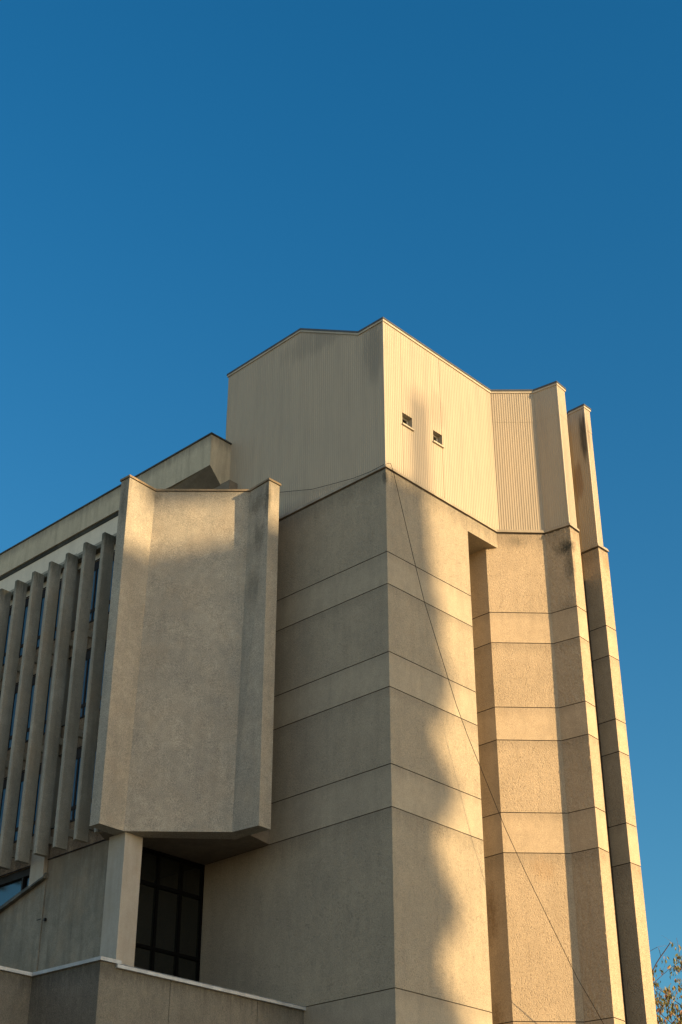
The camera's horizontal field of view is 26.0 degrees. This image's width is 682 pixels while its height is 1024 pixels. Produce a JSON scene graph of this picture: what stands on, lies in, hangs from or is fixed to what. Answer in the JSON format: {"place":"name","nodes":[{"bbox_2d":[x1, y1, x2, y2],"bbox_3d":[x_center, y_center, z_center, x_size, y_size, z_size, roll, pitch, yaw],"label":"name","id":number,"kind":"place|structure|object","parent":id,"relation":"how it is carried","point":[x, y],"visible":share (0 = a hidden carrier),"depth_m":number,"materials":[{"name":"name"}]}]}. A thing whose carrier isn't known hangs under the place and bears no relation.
{"place":"outdoors","nodes":[
{"label":"outdoors","id":0,"kind":"place"},
{"bbox_2d":[0,0,681,1023],"label":"sky","id":1,"kind":"structure","parent":0,"point":[188,188],"materials":[{"name":"blue"}]},
{"label":"ground","id":2,"kind":"structure","parent":0,"visible":0},
{"bbox_2d":[0,956,305,1023],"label":"terrace wall","id":3,"kind":"structure","parent":2,"relation":"on","point":[100,990],"depth_m":42.01,"materials":[{"name":"concrete"}]},
{"bbox_2d":[0,317,656,1023],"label":"concrete building","id":4,"kind":"structure","parent":2,"relation":"on","point":[238,753],"depth_m":51.88,"materials":[{"name":"beige concrete"}]},
{"bbox_2d":[0,868,29,905],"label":"window","id":5,"kind":"structure","parent":4,"relation":"in","point":[12,884],"depth_m":52.84,"materials":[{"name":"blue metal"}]},
{"bbox_2d":[0,764,41,841],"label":"window","id":6,"kind":"structure","parent":4,"relation":"in","point":[23,773],"depth_m":54.34,"materials":[{"name":"grey"}]},
{"bbox_2d":[0,668,51,749],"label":"window","id":7,"kind":"structure","parent":4,"relation":"in","point":[33,680],"depth_m":56.41,"materials":[{"name":"grey"}]},
{"bbox_2d":[2,580,61,664],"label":"window","id":8,"kind":"structure","parent":4,"relation":"in","point":[43,594],"depth_m":58.60,"materials":[{"name":"grey"}]},
{"bbox_2d":[54,743,96,826],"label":"window","id":9,"kind":"structure","parent":4,"relation":"in","point":[78,755],"depth_m":52.21,"materials":[{"name":"blue glass"}]},
{"bbox_2d":[64,642,106,724],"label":"window","id":10,"kind":"structure","parent":4,"relation":"in","point":[88,653],"depth_m":54.16,"materials":[{"name":"blue glass"}]},
{"bbox_2d":[74,552,114,629],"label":"window","id":11,"kind":"structure","parent":4,"relation":"in","point":[96,569],"depth_m":56.10,"materials":[{"name":"blue glass"}]},
{"bbox_2d":[134,847,204,981],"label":"tall window","id":12,"kind":"structure","parent":4,"relation":"in","point":[171,889],"depth_m":50.14,"materials":[{"name":"black glass"}]},
{"bbox_2d":[279,464,383,492],"bbox_3d":[-0.468,-1.244,55.202,5.584,1.215,0.169,-25,-39,35],"label":"sagging cable","id":13,"kind":"object","parent":4,"relation":"attached to","point":[334,483],"visible":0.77,"depth_m":54.74,"materials":[{"name":"black plastic"}]},
{"bbox_2d":[402,412,414,431],"bbox_3d":[2.437,-3.371,55.497,0.672,0.585,0.677,0,-31,0],"label":"small window","id":14,"kind":"structure","parent":4,"relation":"in","point":[406,420],"depth_m":55.70,"materials":[{"name":"beige"}]},
{"bbox_2d":[433,430,444,447],"bbox_3d":[3.649,-2.777,56.633,0.652,0.585,0.655,0,-31,0],"label":"small window","id":15,"kind":"structure","parent":4,"relation":"in","point":[437,438],"depth_m":56.85,"materials":[{"name":"beige"}]},
{"bbox_2d":[386,463,603,1023],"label":"hanging cable","id":16,"kind":"object","parent":4,"relation":"attached to","point":[475,754],"visible":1,"depth_m":49.59,"materials":[{"name":"black plastic"}]},
{"bbox_2d":[651,941,681,1023],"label":"autumn tree","id":17,"kind":"object","parent":2,"relation":"on","point":[661,1009],"visible":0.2,"depth_m":64.42,"materials":[{"name":"orange plant"}]}
]}

